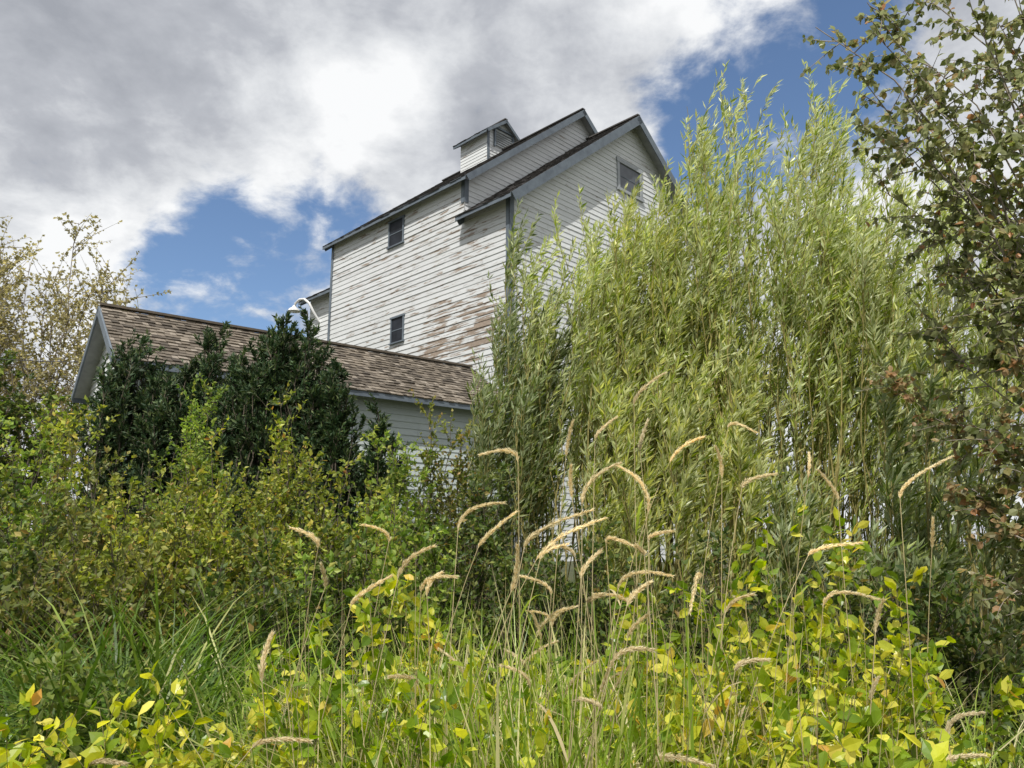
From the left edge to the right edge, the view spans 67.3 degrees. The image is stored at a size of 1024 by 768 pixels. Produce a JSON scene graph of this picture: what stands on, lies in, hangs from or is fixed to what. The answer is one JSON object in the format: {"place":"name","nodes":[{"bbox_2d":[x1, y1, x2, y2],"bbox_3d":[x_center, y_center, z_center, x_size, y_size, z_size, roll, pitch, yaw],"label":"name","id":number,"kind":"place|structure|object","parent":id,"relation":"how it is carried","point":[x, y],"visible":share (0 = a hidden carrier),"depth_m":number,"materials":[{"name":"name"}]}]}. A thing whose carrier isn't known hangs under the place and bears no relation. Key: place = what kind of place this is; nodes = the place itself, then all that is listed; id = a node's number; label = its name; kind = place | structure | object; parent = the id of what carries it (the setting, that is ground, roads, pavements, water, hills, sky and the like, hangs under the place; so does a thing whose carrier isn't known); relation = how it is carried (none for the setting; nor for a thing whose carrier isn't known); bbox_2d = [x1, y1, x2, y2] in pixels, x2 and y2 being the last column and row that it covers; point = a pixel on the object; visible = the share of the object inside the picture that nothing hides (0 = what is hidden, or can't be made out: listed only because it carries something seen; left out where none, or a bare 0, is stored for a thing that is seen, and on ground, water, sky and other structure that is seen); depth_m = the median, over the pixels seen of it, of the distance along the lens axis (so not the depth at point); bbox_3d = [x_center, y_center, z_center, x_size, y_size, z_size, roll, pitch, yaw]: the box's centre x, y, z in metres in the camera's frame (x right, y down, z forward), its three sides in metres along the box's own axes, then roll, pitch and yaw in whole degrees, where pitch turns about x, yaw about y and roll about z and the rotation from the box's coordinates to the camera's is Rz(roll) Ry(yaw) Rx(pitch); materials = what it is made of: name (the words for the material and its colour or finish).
{"place":"outdoors","nodes":[
{"label":"outdoors","id":0,"kind":"place"},
{"bbox_2d":[0,593,406,767],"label":"reed grass","id":1,"kind":"structure","parent":0,"point":[97,692],"depth_m":3.88,"materials":[{"name":"plant"}]},
{"bbox_2d":[0,558,496,767],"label":"tall reed grass","id":2,"kind":"structure","parent":0,"point":[92,674],"depth_m":3.69,"materials":[{"name":"plant"}]},
{"bbox_2d":[0,0,1023,547],"label":"sky","id":3,"kind":"structure","parent":0,"point":[231,142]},
{"bbox_2d":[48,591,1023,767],"bbox_3d":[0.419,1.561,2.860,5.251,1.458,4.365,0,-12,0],"label":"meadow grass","id":4,"kind":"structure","parent":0,"point":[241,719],"depth_m":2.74,"materials":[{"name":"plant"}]},
{"bbox_2d":[335,571,1023,713],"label":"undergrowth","id":5,"kind":"object","parent":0,"point":[970,623],"depth_m":9.88,"materials":[{"name":"green plant"}]},
{"bbox_2d":[484,548,1023,696],"bbox_3d":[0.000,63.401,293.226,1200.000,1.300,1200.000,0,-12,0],"label":"ground","id":6,"kind":"structure","parent":0,"point":[571,576],"depth_m":13.36,"materials":[{"name":"plant"}]},
{"bbox_2d":[0,216,73,459],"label":"autumn tree","id":7,"kind":"object","parent":6,"relation":"on","point":[19,281],"visible":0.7,"depth_m":25.25,"materials":[{"name":"green plant"}]},
{"bbox_2d":[0,349,87,536],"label":"dense tree","id":8,"kind":"object","parent":6,"relation":"on","point":[7,403],"visible":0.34,"depth_m":21.05,"materials":[{"name":"green plant"}]},
{"bbox_2d":[0,684,101,767],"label":"leafy shrub","id":9,"kind":"object","parent":6,"relation":"on","point":[10,752],"visible":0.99,"depth_m":2.08,"materials":[{"name":"yellow plant"}]},
{"bbox_2d":[0,368,103,628],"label":"hedge shrub","id":10,"kind":"object","parent":6,"relation":"on","point":[23,519],"visible":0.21,"depth_m":6.53,"materials":[{"name":"green plant"}]},
{"bbox_2d":[0,467,130,701],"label":"hedge shrub","id":11,"kind":"object","parent":6,"relation":"on","point":[47,519],"visible":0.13,"depth_m":5.14,"materials":[{"name":"green plant"}]},
{"bbox_2d":[0,395,143,596],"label":"hedge shrub","id":12,"kind":"object","parent":6,"relation":"on","point":[64,463],"visible":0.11,"depth_m":7.35,"materials":[{"name":"green plant"}]},
{"bbox_2d":[40,718,113,767],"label":"leafy shrub","id":13,"kind":"object","parent":6,"relation":"on","point":[77,750],"visible":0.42,"depth_m":2.44,"materials":[{"name":"green plant"}]},
{"bbox_2d":[0,611,165,767],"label":"leafy shrub","id":14,"kind":"object","parent":6,"relation":"on","point":[31,731],"visible":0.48,"depth_m":3.18,"materials":[{"name":"green plant"}]},
{"bbox_2d":[0,212,170,545],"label":"autumn tree","id":15,"kind":"object","parent":6,"relation":"on","point":[63,320],"visible":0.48,"depth_m":28.14,"materials":[{"name":"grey plant"}]},
{"bbox_2d":[0,496,182,706],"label":"hedge shrub","id":16,"kind":"object","parent":6,"relation":"on","point":[72,571],"visible":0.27,"depth_m":4.93,"materials":[{"name":"green plant"}]},
{"bbox_2d":[61,688,139,767],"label":"leafy shrub","id":17,"kind":"object","parent":6,"relation":"on","point":[98,739],"visible":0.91,"depth_m":1.80,"materials":[{"name":"yellow plant"}]},
{"bbox_2d":[4,423,208,648],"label":"hedge shrub","id":18,"kind":"object","parent":6,"relation":"on","point":[73,448],"visible":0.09,"depth_m":6.38,"materials":[{"name":"green plant"}]},
{"bbox_2d":[53,329,182,571],"bbox_3d":[-6.174,1.172,12.286,1.832,4.311,1.912,-10,-15,39],"label":"juniper","id":19,"kind":"object","parent":6,"relation":"on","point":[116,391],"visible":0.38,"depth_m":12.03,"materials":[{"name":"green plant"}]},
{"bbox_2d":[39,660,238,767],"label":"leafy shrub","id":20,"kind":"object","parent":6,"relation":"on","point":[166,728],"visible":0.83,"depth_m":2.27,"materials":[{"name":"green plant"}]},
{"bbox_2d":[35,462,263,698],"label":"hedge shrub","id":21,"kind":"object","parent":6,"relation":"on","point":[170,592],"visible":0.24,"depth_m":5.64,"materials":[{"name":"green plant"}]},
{"bbox_2d":[113,356,216,557],"bbox_3d":[-5.324,1.381,11.918,1.575,3.873,1.633,0,-12,0],"label":"juniper","id":22,"kind":"object","parent":6,"relation":"on","point":[153,429],"visible":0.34,"depth_m":11.77,"materials":[{"name":"green plant"}]},
{"bbox_2d":[120,372,234,610],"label":"hedge shrub","id":23,"kind":"object","parent":6,"relation":"on","point":[198,439],"visible":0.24,"depth_m":8.63,"materials":[{"name":"green plant"}]},
{"bbox_2d":[162,321,238,568],"bbox_3d":[-4.628,1.121,11.915,1.735,4.439,1.608,0,-12,0],"label":"juniper","id":24,"kind":"object","parent":6,"relation":"on","point":[211,368],"visible":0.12,"depth_m":11.95,"materials":[{"name":"green plant"}]},
{"bbox_2d":[99,416,325,663],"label":"hedge shrub","id":25,"kind":"object","parent":6,"relation":"on","point":[234,561],"visible":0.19,"depth_m":6.89,"materials":[{"name":"green plant"}]},
{"bbox_2d":[142,656,324,767],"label":"leafy shrub","id":26,"kind":"object","parent":6,"relation":"on","point":[225,746],"visible":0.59,"depth_m":2.35,"materials":[{"name":"green plant"}]},
{"bbox_2d":[204,325,297,581],"bbox_3d":[-3.883,1.130,11.356,1.500,4.388,1.650,6,-13,-27],"label":"juniper","id":27,"kind":"object","parent":6,"relation":"on","point":[242,402],"visible":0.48,"depth_m":11.21,"materials":[{"name":"green plant"}]},
{"bbox_2d":[257,629,274,767],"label":"grass stalk","id":28,"kind":"object","parent":6,"relation":"on","point":[262,663],"depth_m":1.81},
{"bbox_2d":[174,602,362,767],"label":"leafy shrub","id":29,"kind":"object","parent":6,"relation":"on","point":[323,625],"visible":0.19,"depth_m":3.01,"materials":[{"name":"green plant"}]},
{"bbox_2d":[235,736,313,767],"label":"grass stalk","id":30,"kind":"object","parent":6,"relation":"on","point":[272,740],"depth_m":1.67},
{"bbox_2d":[226,380,328,611],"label":"hedge shrub","id":31,"kind":"object","parent":6,"relation":"on","point":[281,503],"visible":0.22,"depth_m":8.27,"materials":[{"name":"green plant"}]},
{"bbox_2d":[235,562,327,767],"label":"grass stalk","id":32,"kind":"object","parent":6,"relation":"on","point":[324,578],"depth_m":2.26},
{"bbox_2d":[223,305,344,586],"bbox_3d":[-3.272,1.039,11.540,1.985,4.618,2.056,0,-12,0],"label":"juniper","id":33,"kind":"object","parent":6,"relation":"on","point":[295,359],"visible":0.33,"depth_m":11.37,"materials":[{"name":"green plant"}]},
{"bbox_2d":[164,507,411,736],"bbox_3d":[-1.529,1.791,5.129,1.866,1.945,1.700,0,-12,0],"label":"hedge shrub","id":34,"kind":"object","parent":6,"relation":"on","point":[275,603],"visible":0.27,"depth_m":5.05,"materials":[{"name":"green plant"}]},
{"bbox_2d":[71,302,512,565],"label":"storage shed","id":35,"kind":"structure","parent":6,"relation":"on","point":[388,380],"depth_m":17.40,"materials":[{"name":"white wood"}]},
{"bbox_2d":[281,526,319,766],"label":"grass stalk","id":36,"kind":"object","parent":6,"relation":"on","point":[316,540],"depth_m":2.35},
{"bbox_2d":[282,680,348,767],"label":"leafy shrub","id":37,"kind":"object","parent":6,"relation":"on","point":[314,716],"visible":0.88,"depth_m":1.95,"materials":[{"name":"green plant"}]},
{"bbox_2d":[291,357,366,585],"bbox_3d":[-2.607,1.471,11.328,1.304,3.815,1.303,0,-12,0],"label":"juniper","id":38,"kind":"object","parent":6,"relation":"on","point":[331,416],"visible":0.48,"depth_m":11.16,"materials":[{"name":"green plant"}]},
{"bbox_2d":[244,585,425,767],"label":"leafy shrub","id":39,"kind":"object","parent":6,"relation":"on","point":[376,640],"visible":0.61,"depth_m":2.35,"materials":[{"name":"green plant"}]},
{"bbox_2d":[237,424,434,669],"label":"hedge shrub","id":40,"kind":"object","parent":6,"relation":"on","point":[308,513],"visible":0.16,"depth_m":7.07,"materials":[{"name":"green plant"}]},
{"bbox_2d":[310,574,392,766],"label":"grass stalk","id":41,"kind":"object","parent":6,"relation":"on","point":[360,593],"depth_m":2.02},
{"bbox_2d":[278,590,456,767],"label":"leafy shrub","id":42,"kind":"object","parent":6,"relation":"on","point":[408,617],"visible":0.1,"depth_m":2.93,"materials":[{"name":"green plant"}]},
{"bbox_2d":[340,393,412,553],"bbox_3d":[-1.959,1.704,10.972,1.147,3.280,1.153,4,-13,-18],"label":"juniper","id":43,"kind":"object","parent":6,"relation":"on","point":[381,466],"visible":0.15,"depth_m":11.15,"materials":[{"name":"green plant"}]},
{"bbox_2d":[270,470,498,766],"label":"hedge shrub","id":44,"kind":"object","parent":6,"relation":"on","point":[431,553],"visible":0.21,"depth_m":5.34,"materials":[{"name":"green plant"}]},
{"bbox_2d":[323,430,468,612],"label":"hedge shrub","id":45,"kind":"object","parent":6,"relation":"on","point":[396,476],"visible":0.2,"depth_m":8.07,"materials":[{"name":"green plant"}]},
{"bbox_2d":[358,544,436,767],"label":"grass stalk","id":46,"kind":"object","parent":6,"relation":"on","point":[404,564],"depth_m":2.13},
{"bbox_2d":[380,389,496,649],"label":"hedge shrub","id":47,"kind":"object","parent":6,"relation":"on","point":[458,473],"visible":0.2,"depth_m":8.48,"materials":[{"name":"green plant"}]},
{"bbox_2d":[360,661,517,767],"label":"leafy shrub","id":48,"kind":"object","parent":6,"relation":"on","point":[413,728],"visible":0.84,"depth_m":1.86,"materials":[{"name":"green plant"}]},
{"bbox_2d":[339,565,542,766],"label":"leafy shrub","id":49,"kind":"object","parent":6,"relation":"on","point":[388,592],"visible":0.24,"depth_m":2.69,"materials":[{"name":"green plant"}]},
{"bbox_2d":[380,509,517,767],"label":"grass stalk","id":50,"kind":"object","parent":6,"relation":"on","point":[486,536],"depth_m":2.24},
{"bbox_2d":[361,461,571,710],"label":"hedge shrub","id":51,"kind":"object","parent":6,"relation":"on","point":[476,576],"visible":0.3,"depth_m":6.62,"materials":[{"name":"green plant"}]},
{"bbox_2d":[445,501,505,753],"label":"grass stalk","id":52,"kind":"object","parent":6,"relation":"on","point":[469,510],"depth_m":2.15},
{"bbox_2d":[453,542,518,767],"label":"grass stalk","id":53,"kind":"object","parent":6,"relation":"on","point":[515,575],"depth_m":1.93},
{"bbox_2d":[454,446,548,765],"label":"grass stalk","id":54,"kind":"object","parent":6,"relation":"on","point":[511,451],"depth_m":2.49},
{"bbox_2d":[288,108,736,563],"bbox_3d":[0.035,-2.195,32.807,14.037,19.548,13.793,12,-17,-44],"label":"grain elevator","id":55,"kind":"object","parent":6,"relation":"on","point":[409,276],"visible":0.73,"depth_m":27.18,"materials":[{"name":"white paint"}]},
{"bbox_2d":[386,215,404,249],"bbox_3d":[-4.290,-5.605,28.422,1.009,1.082,0.095,-12,-17,44],"label":"window","id":56,"kind":"structure","parent":55,"relation":"in","point":[396,229],"depth_m":28.43,"materials":[{"name":"grey glass"}]},
{"bbox_2d":[388,313,404,344],"bbox_3d":[-4.111,-1.951,27.457,0.095,1.020,0.857,12,-17,-44],"label":"window","id":57,"kind":"structure","parent":55,"relation":"in","point":[397,324],"depth_m":27.47,"materials":[{"name":"grey glass"}]},
{"bbox_2d":[616,156,644,202],"bbox_3d":[4.488,-7.750,29.203,0.095,1.329,1.647,-12,-17,44],"label":"window","id":58,"kind":"structure","parent":55,"relation":"in","point":[628,173],"depth_m":29.15,"materials":[{"name":"grey glass"}]},
{"bbox_2d":[463,199,597,645],"bbox_3d":[0.174,0.441,9.769,1.702,5.827,1.568,5,-13,-21],"label":"willow shrub","id":59,"kind":"object","parent":6,"relation":"on","point":[494,436],"visible":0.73,"depth_m":9.53,"materials":[{"name":"green plant"}]},
{"bbox_2d":[66,557,1007,767],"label":"tall grass","id":60,"kind":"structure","parent":6,"relation":"on","point":[600,753],"depth_m":2.10,"materials":[{"name":"plant"}]},
{"bbox_2d":[486,508,594,764],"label":"grass stalk","id":61,"kind":"object","parent":6,"relation":"on","point":[545,527],"depth_m":2.04,"materials":[{"name":"plant"}]},
{"bbox_2d":[467,652,615,767],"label":"leafy shrub","id":62,"kind":"object","parent":6,"relation":"on","point":[562,667],"visible":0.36,"depth_m":2.36,"materials":[{"name":"green plant"}]},
{"bbox_2d":[517,699,568,767],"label":"leafy shrub","id":63,"kind":"object","parent":6,"relation":"on","point":[540,748],"visible":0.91,"depth_m":1.86,"materials":[{"name":"green plant"}]},
{"bbox_2d":[494,517,607,767],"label":"grass stalk","id":64,"kind":"object","parent":6,"relation":"on","point":[546,548],"depth_m":2.15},
{"bbox_2d":[457,503,668,713],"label":"hedge shrub","id":65,"kind":"object","parent":6,"relation":"on","point":[538,590],"visible":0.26,"depth_m":5.73,"materials":[{"name":"green plant"}]},
{"bbox_2d":[535,592,607,767],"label":"grass stalk","id":66,"kind":"object","parent":6,"relation":"on","point":[595,597],"depth_m":1.86,"materials":[{"name":"plant"}]},
{"bbox_2d":[149,519,1008,767],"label":"dry stems","id":67,"kind":"object","parent":6,"relation":"on","point":[594,715],"visible":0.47,"depth_m":2.01,"materials":[{"name":"beige plant"}]},
{"bbox_2d":[567,548,603,767],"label":"grass stalk","id":68,"kind":"object","parent":6,"relation":"on","point":[584,569],"depth_m":1.86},
{"bbox_2d":[558,461,621,767],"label":"grass stalk","id":69,"kind":"object","parent":6,"relation":"on","point":[585,489],"depth_m":2.22,"materials":[{"name":"plant"}]},
{"bbox_2d":[498,184,695,635],"bbox_3d":[1.132,0.135,9.961,2.662,6.410,2.666,0,-12,0],"label":"willow shrub","id":70,"kind":"object","parent":6,"relation":"on","point":[582,400],"visible":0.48,"depth_m":9.51,"materials":[{"name":"green plant"}]},
{"bbox_2d":[567,463,648,767],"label":"grass stalk","id":71,"kind":"object","parent":6,"relation":"on","point":[570,478],"depth_m":2.47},
{"bbox_2d":[535,610,699,766],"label":"leafy shrub","id":72,"kind":"object","parent":6,"relation":"on","point":[541,665],"visible":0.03,"depth_m":3.27,"materials":[{"name":"green plant"}]},
{"bbox_2d":[585,646,655,767],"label":"grass stalk","id":73,"kind":"object","parent":6,"relation":"on","point":[631,649],"depth_m":1.81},
{"bbox_2d":[588,579,652,767],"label":"grass stalk","id":74,"kind":"object","parent":6,"relation":"on","point":[634,593],"depth_m":2.03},
{"bbox_2d":[616,464,650,767],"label":"grass stalk","id":75,"kind":"object","parent":6,"relation":"on","point":[639,481],"depth_m":2.27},
{"bbox_2d":[540,582,732,767],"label":"leafy shrub","id":76,"kind":"object","parent":6,"relation":"on","point":[639,596],"visible":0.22,"depth_m":2.79,"materials":[{"name":"green plant"}]},
{"bbox_2d":[613,372,666,762],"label":"grass stalk","id":77,"kind":"object","parent":6,"relation":"on","point":[634,401],"depth_m":2.69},
{"bbox_2d":[585,678,710,767],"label":"leafy shrub","id":78,"kind":"object","parent":6,"relation":"on","point":[679,718],"visible":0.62,"depth_m":1.95,"materials":[{"name":"green plant"}]},
{"bbox_2d":[601,435,705,701],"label":"grass stalk","id":79,"kind":"object","parent":6,"relation":"on","point":[677,452],"depth_m":2.58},
{"bbox_2d":[563,157,767,654],"bbox_3d":[1.942,0.146,9.863,2.637,6.324,2.289,0,-12,0],"label":"willow shrub","id":80,"kind":"object","parent":6,"relation":"on","point":[632,255],"visible":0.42,"depth_m":9.53,"materials":[{"name":"green plant"}]},
{"bbox_2d":[645,529,699,767],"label":"grass stalk","id":81,"kind":"object","parent":6,"relation":"on","point":[654,534],"depth_m":2.02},
{"bbox_2d":[659,712,699,767],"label":"leafy shrub","id":82,"kind":"object","parent":6,"relation":"on","point":[671,736],"visible":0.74,"depth_m":1.74,"materials":[{"name":"green plant"}]},
{"bbox_2d":[654,752,716,767],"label":"grass stalk","id":83,"kind":"object","parent":6,"relation":"on","point":[679,757],"depth_m":1.67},
{"bbox_2d":[552,525,856,711],"bbox_3d":[1.268,1.885,5.118,1.988,1.887,2.081,9,-15,-36],"label":"hedge shrub","id":84,"kind":"object","parent":6,"relation":"on","point":[669,599],"visible":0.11,"depth_m":5.14,"materials":[{"name":"green plant"}]},
{"bbox_2d":[579,323,835,634],"bbox_3d":[1.808,1.323,7.743,2.711,3.811,2.570,-5,-13,23],"label":"willow shrub","id":85,"kind":"object","parent":6,"relation":"on","point":[736,451],"visible":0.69,"depth_m":7.49,"materials":[{"name":"green plant"}]},
{"bbox_2d":[668,421,757,689],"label":"grass stalk","id":86,"kind":"object","parent":6,"relation":"on","point":[728,426],"depth_m":2.87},
{"bbox_2d":[612,575,817,767],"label":"leafy shrub","id":87,"kind":"object","parent":6,"relation":"on","point":[758,634],"visible":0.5,"depth_m":2.37,"materials":[{"name":"green plant"}]},
{"bbox_2d":[688,571,755,763],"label":"grass stalk","id":88,"kind":"object","parent":6,"relation":"on","point":[698,576],"depth_m":2.30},
{"bbox_2d":[669,473,778,766],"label":"grass stalk","id":89,"kind":"object","parent":6,"relation":"on","point":[749,480],"depth_m":2.46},
{"bbox_2d":[698,592,764,757],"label":"grass stalk","id":90,"kind":"object","parent":6,"relation":"on","point":[733,601],"depth_m":2.18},
{"bbox_2d":[640,59,922,651],"bbox_3d":[3.273,-0.693,9.728,3.377,7.937,3.288,-9,-15,36],"label":"willow shrub","id":91,"kind":"object","parent":6,"relation":"on","point":[824,296],"visible":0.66,"depth_m":9.11,"materials":[{"name":"green plant"}]},
{"bbox_2d":[664,504,914,765],"bbox_3d":[0.948,1.364,2.768,0.861,1.843,0.979,5,-13,-22],"label":"leafy shrub","id":92,"kind":"object","parent":6,"relation":"on","point":[756,577],"visible":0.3,"depth_m":2.84,"materials":[{"name":"green plant"}]},
{"bbox_2d":[733,541,863,757],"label":"grass stalk","id":93,"kind":"object","parent":6,"relation":"on","point":[821,548],"depth_m":2.34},
{"bbox_2d":[770,590,880,763],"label":"grass stalk","id":94,"kind":"object","parent":6,"relation":"on","point":[830,594],"depth_m":2.21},
{"bbox_2d":[750,667,924,767],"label":"leafy shrub","id":95,"kind":"object","parent":6,"relation":"on","point":[832,756],"visible":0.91,"depth_m":1.86,"materials":[{"name":"green plant"}]},
{"bbox_2d":[816,469,875,760],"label":"grass stalk","id":96,"kind":"object","parent":6,"relation":"on","point":[830,485],"depth_m":2.54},
{"bbox_2d":[700,544,1023,758],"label":"hedge shrub","id":97,"kind":"object","parent":6,"relation":"on","point":[949,605],"visible":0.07,"depth_m":4.40,"materials":[{"name":"green plant"}]},
{"bbox_2d":[724,339,1023,696],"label":"willow shrub","id":98,"kind":"object","parent":6,"relation":"on","point":[951,544],"visible":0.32,"depth_m":6.63,"materials":[{"name":"green plant"}]},
{"bbox_2d":[750,520,1021,767],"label":"leafy shrub","id":99,"kind":"object","parent":6,"relation":"on","point":[901,668],"visible":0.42,"depth_m":2.57,"materials":[{"name":"green plant"}]},
{"bbox_2d":[769,103,1023,661],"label":"willow shrub","id":100,"kind":"object","parent":6,"relation":"on","point":[899,319],"visible":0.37,"depth_m":8.44,"materials":[{"name":"green plant"}]},
{"bbox_2d":[835,700,962,767],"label":"leafy shrub","id":101,"kind":"object","parent":6,"relation":"on","point":[938,755],"visible":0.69,"depth_m":1.89,"materials":[{"name":"green plant"}]},
{"bbox_2d":[799,0,1023,643],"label":"tree","id":102,"kind":"object","parent":6,"relation":"on","point":[1005,356],"visible":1,"depth_m":5.63,"materials":[{"name":"green plant"}]},
{"bbox_2d":[831,577,1023,767],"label":"leafy shrub","id":103,"kind":"object","parent":6,"relation":"on","point":[1010,693],"visible":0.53,"depth_m":2.40,"materials":[{"name":"green plant"}]},
{"bbox_2d":[898,455,961,758],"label":"grass stalk","id":104,"kind":"object","parent":6,"relation":"on","point":[904,486],"depth_m":2.26,"materials":[{"name":"plant"}]},
{"bbox_2d":[839,571,1023,767],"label":"hedge shrub","id":105,"kind":"object","parent":6,"relation":"on","point":[965,657],"visible":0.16,"depth_m":4.29,"materials":[{"name":"green plant"}]},
{"bbox_2d":[853,657,1023,767],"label":"bank grass","id":106,"kind":"structure","parent":0,"point":[1021,758],"depth_m":3.73,"materials":[{"name":"plant"}]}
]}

